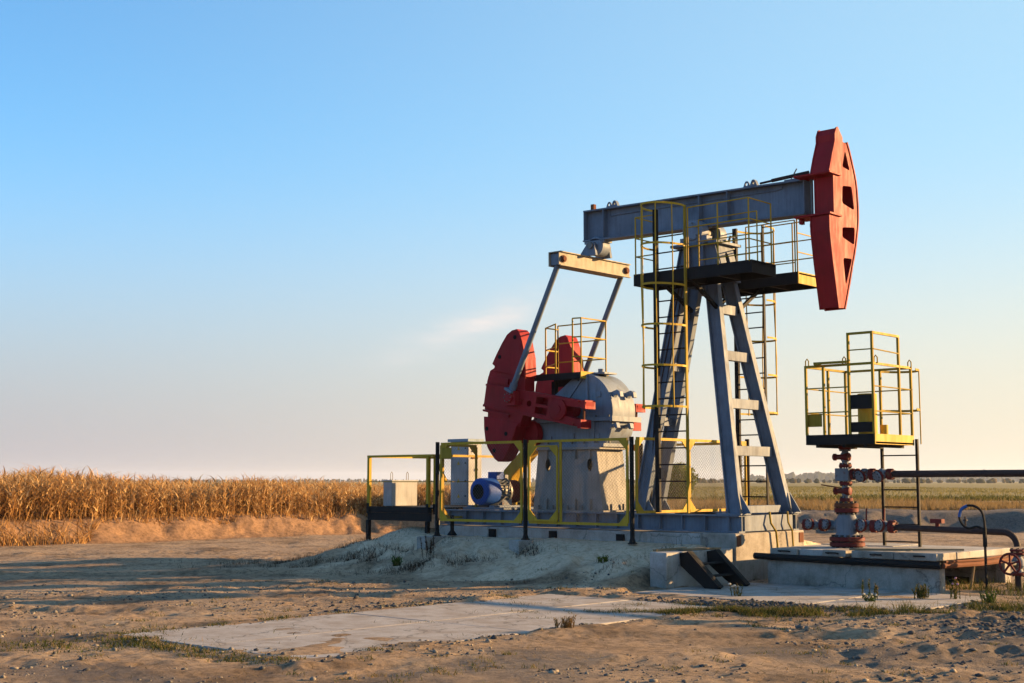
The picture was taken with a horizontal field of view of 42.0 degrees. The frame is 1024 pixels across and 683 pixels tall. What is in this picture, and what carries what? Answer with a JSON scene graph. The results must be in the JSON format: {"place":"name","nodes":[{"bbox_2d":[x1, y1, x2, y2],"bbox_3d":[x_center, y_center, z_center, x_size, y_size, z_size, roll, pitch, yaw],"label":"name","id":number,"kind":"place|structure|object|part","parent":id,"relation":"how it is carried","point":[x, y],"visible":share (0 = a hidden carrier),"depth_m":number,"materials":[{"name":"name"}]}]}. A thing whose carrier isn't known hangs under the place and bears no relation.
{"place":"outdoors","nodes":[
{"label":"outdoors","id":0,"kind":"place"},
{"bbox_2d":[0,481,1023,682],"bbox_3d":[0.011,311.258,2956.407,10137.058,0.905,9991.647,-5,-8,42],"label":"ground","id":1,"kind":"structure","parent":0,"point":[123,558],"depth_m":18.65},
{"bbox_2d":[0,464,534,545],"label":"dry corn","id":2,"kind":"object","parent":1,"relation":"on","point":[32,494],"visible":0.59,"depth_m":41.30,"materials":[{"name":"brown plant"}]},
{"bbox_2d":[389,554,403,565],"bbox_3d":[-2.236,4.268,25.833,0.595,0.298,0.493,-5,-8,42],"label":"leafy weed","id":3,"kind":"object","parent":1,"relation":"on","point":[396,560],"visible":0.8,"depth_m":25.81,"materials":[{"name":"green plant"}]},
{"bbox_2d":[419,535,435,556],"bbox_3d":[-1.637,3.923,25.641,0.311,0.438,0.413,-5,-8,42],"label":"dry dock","id":4,"kind":"object","parent":1,"relation":"on","point":[431,547],"visible":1,"depth_m":25.66,"materials":[{"name":"brown"}]},
{"bbox_2d":[176,523,683,584],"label":"dead weeds","id":5,"kind":"object","parent":1,"relation":"on","point":[413,565],"visible":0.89,"depth_m":26.37,"materials":[{"name":"brown plant"}]},
{"bbox_2d":[417,536,446,549],"bbox_3d":[-1.650,4.208,27.418,0.260,0.405,0.620,-5,-8,42],"label":"concrete footing","id":6,"kind":"object","parent":1,"relation":"on","point":[429,538],"visible":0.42,"depth_m":27.23,"materials":[{"name":"grey concrete"}]},
{"bbox_2d":[366,454,519,538],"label":"railed platform","id":7,"kind":"structure","parent":1,"relation":"on","point":[409,513],"depth_m":28.89,"materials":[{"name":"metal"}]},
{"bbox_2d":[382,472,417,505],"bbox_3d":[-2.518,3.319,30.076,0.320,0.768,0.820,-5,-8,42],"label":"control box","id":8,"kind":"object","parent":7,"relation":"on","point":[399,493],"visible":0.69,"depth_m":29.88,"materials":[{"name":"metal"}]},
{"bbox_2d":[448,439,483,504],"bbox_3d":[-1.083,3.050,31.163,0.680,1.530,0.530,-5,-8,42],"label":"switch cabinet","id":9,"kind":"object","parent":7,"relation":"on","point":[461,487],"visible":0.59,"depth_m":30.95,"materials":[{"name":"grey metal"}]},
{"bbox_3d":[-1.231,3.623,30.925,0.520,0.260,0.029,-5,-8,42],"label":"door panel","id":10,"kind":"part","parent":9,"relation":"part of","materials":[{"name":"grey metal"}]},
{"bbox_3d":[-1.231,3.275,30.962,0.520,0.400,0.029,-5,-8,42],"label":"door panel","id":11,"kind":"part","parent":9,"relation":"part of","materials":[{"name":"grey metal"}]},
{"bbox_3d":[-1.231,2.867,31.005,0.520,0.380,0.029,-5,-8,42],"label":"door panel","id":12,"kind":"part","parent":9,"relation":"part of","materials":[{"name":"grey metal"}]},
{"bbox_3d":[-1.231,2.529,31.040,0.520,0.260,0.029,-5,-8,42],"label":"door panel","id":13,"kind":"part","parent":9,"relation":"part of","materials":[{"name":"grey metal"}]},
{"bbox_2d":[0,559,1023,682],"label":"grass","id":14,"kind":"structure","parent":1,"relation":"on","point":[790,611],"depth_m":17.32,"materials":[{"name":"green plant"}]},
{"bbox_2d":[509,540,531,553],"bbox_3d":[0.168,4.009,25.854,0.270,0.315,0.400,-5,-8,42],"label":"concrete footing","id":15,"kind":"object","parent":1,"relation":"on","point":[513,547],"visible":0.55,"depth_m":25.71,"materials":[{"name":"grey concrete"}]},
{"bbox_2d":[433,437,750,543],"bbox_3d":[1.582,3.003,27.313,5.263,1.980,3.893,-5,-8,42],"label":"fence","id":16,"kind":"object","parent":15,"relation":"on","point":[525,514],"visible":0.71,"depth_m":25.88,"materials":[{"name":"metal"}]},
{"bbox_2d":[553,615,575,627],"bbox_3d":[0.605,3.264,15.509,0.311,0.180,0.320,-1,-6,11],"label":"yellow weed","id":17,"kind":"object","parent":1,"relation":"on","point":[567,622],"visible":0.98,"depth_m":15.48,"materials":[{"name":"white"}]},
{"bbox_2d":[108,469,1023,481],"bbox_3d":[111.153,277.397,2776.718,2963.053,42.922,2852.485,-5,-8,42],"label":"forest","id":18,"kind":"object","parent":1,"relation":"on","point":[820,476],"visible":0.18,"depth_m":2409.06,"materials":[{"name":"green plant"}]},
{"bbox_2d":[596,554,608,562],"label":"shrubby weed","id":19,"kind":"object","parent":1,"relation":"on","point":[600,559],"visible":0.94,"depth_m":23.42,"materials":[{"name":"green plant"}]},
{"bbox_2d":[439,524,803,579],"bbox_3d":[1.860,4.251,26.604,7.612,1.090,2.420,-5,-8,42],"label":"concrete foundation","id":20,"kind":"object","parent":1,"relation":"on","point":[745,546],"visible":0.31,"depth_m":24.47,"materials":[{"name":"grey concrete"}]},
{"bbox_2d":[441,127,858,547],"bbox_3d":[2.518,0.376,26.461,9.040,7.873,4.069,-5,-8,42],"label":"pump jack","id":21,"kind":"object","parent":20,"relation":"on","point":[570,396],"visible":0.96,"depth_m":25.56,"materials":[{"name":"metal"}]},
{"bbox_2d":[463,472,532,509],"bbox_3d":[-0.174,3.205,28.695,1.150,0.793,1.350,-5,-8,42],"label":"electric motor","id":22,"kind":"object","parent":21,"relation":"on","point":[499,496],"visible":0.88,"depth_m":28.39,"materials":[{"name":"metal"}]},
{"bbox_2d":[504,450,537,504],"bbox_3d":[0.609,2.479,29.012,2.006,2.216,0.400,-5,-8,42],"label":"belt guard","id":23,"kind":"object","parent":21,"relation":"attached to","point":[517,469],"visible":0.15,"depth_m":29.24,"materials":[{"name":"yellow metal"}]},
{"bbox_2d":[652,461,698,501],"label":"green bush","id":24,"kind":"object","parent":1,"relation":"on","point":[674,470],"visible":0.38,"depth_m":68.18,"materials":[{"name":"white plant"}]},
{"bbox_2d":[650,547,732,587],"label":"concrete block","id":25,"kind":"structure","parent":1,"relation":"on","point":[667,570],"depth_m":22.00,"materials":[{"name":"grey concrete"}]},
{"bbox_2d":[531,494,1023,510],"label":"stubble","id":26,"kind":"object","parent":1,"relation":"on","point":[927,504],"visible":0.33,"depth_m":51.87,"materials":[{"name":"beige plant"}]},
{"bbox_2d":[629,477,1023,482],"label":"scrub","id":27,"kind":"object","parent":1,"relation":"on","point":[913,480],"visible":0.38,"depth_m":804.50,"materials":[{"name":"green plant"}]},
{"bbox_2d":[629,493,1023,500],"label":"green weeds","id":28,"kind":"object","parent":1,"relation":"on","point":[985,497],"visible":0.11,"depth_m":75.22,"materials":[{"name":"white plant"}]},
{"bbox_2d":[753,542,1013,593],"bbox_3d":[6.452,3.924,22.855,3.471,0.860,3.059,-5,-8,42],"label":"concrete cellar","id":29,"kind":"object","parent":1,"relation":"on","point":[898,567],"visible":0.83,"depth_m":21.91,"materials":[{"name":"grey concrete"}]},
{"bbox_2d":[801,445,897,547],"bbox_3d":[5.830,2.688,23.162,1.773,1.793,0.627,-5,-8,42],"label":"wellhead","id":30,"kind":"object","parent":29,"relation":"on","point":[847,525],"visible":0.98,"depth_m":22.99,"materials":[{"name":"metal"}]},
{"bbox_2d":[892,470,1023,477],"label":"flow pipe","id":31,"kind":"object","parent":30,"relation":"attached to","point":[963,473],"visible":1,"depth_m":21.81,"materials":[{"name":"black metal"}]},
{"bbox_2d":[804,331,921,546],"bbox_3d":[6.199,1.744,23.265,1.352,3.641,2.033,-5,-8,42],"label":"work cage","id":32,"kind":"object","parent":29,"relation":"on","point":[865,426],"visible":0.97,"depth_m":22.91,"materials":[{"name":"yellow metal"}]},
{"bbox_2d":[894,516,1023,590],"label":"flow pipe","id":33,"kind":"object","parent":1,"relation":"on","point":[1016,563],"visible":0.99,"depth_m":21.27,"materials":[{"name":"metal"}]},
{"bbox_2d":[970,566,974,588],"bbox_3d":[7.396,3.835,21.434,0.136,0.450,0.048,2,-6,-21],"label":"prop pole","id":34,"kind":"object","parent":1,"relation":"on","point":[972,574],"visible":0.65,"depth_m":21.43,"materials":[{"name":"grey metal"}]},
{"bbox_2d":[958,504,987,590],"bbox_3d":[7.344,3.340,21.235,0.470,1.484,0.070,-5,-8,42],"label":"hose stand","id":35,"kind":"object","parent":1,"relation":"on","point":[983,528],"visible":0.98,"depth_m":21.13,"materials":[{"name":"black metal"}]},
{"bbox_2d":[979,590,1002,603],"bbox_3d":[6.777,3.639,19.009,0.359,0.235,0.410,-5,-8,42],"label":"green tuft","id":36,"kind":"object","parent":1,"relation":"on","point":[991,598],"visible":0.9,"depth_m":18.98,"materials":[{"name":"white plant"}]},
{"bbox_2d":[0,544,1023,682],"bbox_3d":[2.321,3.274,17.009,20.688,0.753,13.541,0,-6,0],"label":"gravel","id":37,"kind":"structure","parent":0,"point":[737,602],"depth_m":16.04,"materials":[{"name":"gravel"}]},
{"bbox_2d":[0,0,1023,480],"label":"sky","id":38,"kind":"structure","parent":0,"point":[303,239],"materials":[{"name":"blue"}]},
{"bbox_2d":[122,582,985,657],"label":"pavement","id":39,"kind":"structure","parent":0,"point":[454,621],"depth_m":16.95,"materials":[{"name":"grey concrete"}]},
{"bbox_2d":[728,582,742,595],"bbox_3d":[3.404,3.768,20.208,0.276,0.271,0.321,-5,-8,42],"label":"flowering weed","id":40,"kind":"object","parent":39,"relation":"on","point":[738,593],"visible":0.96,"depth_m":20.20,"materials":[{"name":"green plant"}]},
{"bbox_2d":[860,578,878,598],"bbox_3d":[5.334,3.688,19.800,0.431,0.335,0.321,-5,-8,42],"label":"tall weed","id":41,"kind":"object","parent":39,"relation":"on","point":[875,588],"visible":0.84,"depth_m":19.81,"materials":[{"name":"green plant"}]},
{"bbox_2d":[861,593,879,601],"bbox_3d":[5.189,3.731,19.385,0.332,0.178,0.301,1,-6,-9],"label":"daisy weed","id":42,"kind":"object","parent":39,"relation":"on","point":[870,597],"visible":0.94,"depth_m":19.34,"materials":[{"name":"white plant"}]},
{"bbox_2d":[911,583,930,598],"bbox_3d":[6.109,3.712,19.824,0.446,0.270,0.365,0,-6,-2],"label":"bushy weed","id":43,"kind":"object","parent":39,"relation":"on","point":[922,591],"visible":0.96,"depth_m":19.82,"materials":[{"name":"green plant"}]},
{"bbox_2d":[946,577,960,598],"bbox_3d":[6.569,3.678,19.779,0.255,0.355,0.317,-2,-6,16],"label":"thistle","id":44,"kind":"object","parent":39,"relation":"on","point":[954,591],"visible":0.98,"depth_m":19.79,"materials":[{"name":"green plant"}]},
{"bbox_2d":[188,486,1023,498],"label":"meadow grass","id":45,"kind":"structure","parent":0,"point":[827,488],"depth_m":139.41,"materials":[{"name":"green plant"}]},
{"bbox_2d":[679,549,749,588],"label":"steel steps","id":46,"kind":"structure","parent":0,"point":[692,564],"depth_m":22.02,"materials":[{"name":"black metal"}]}
]}

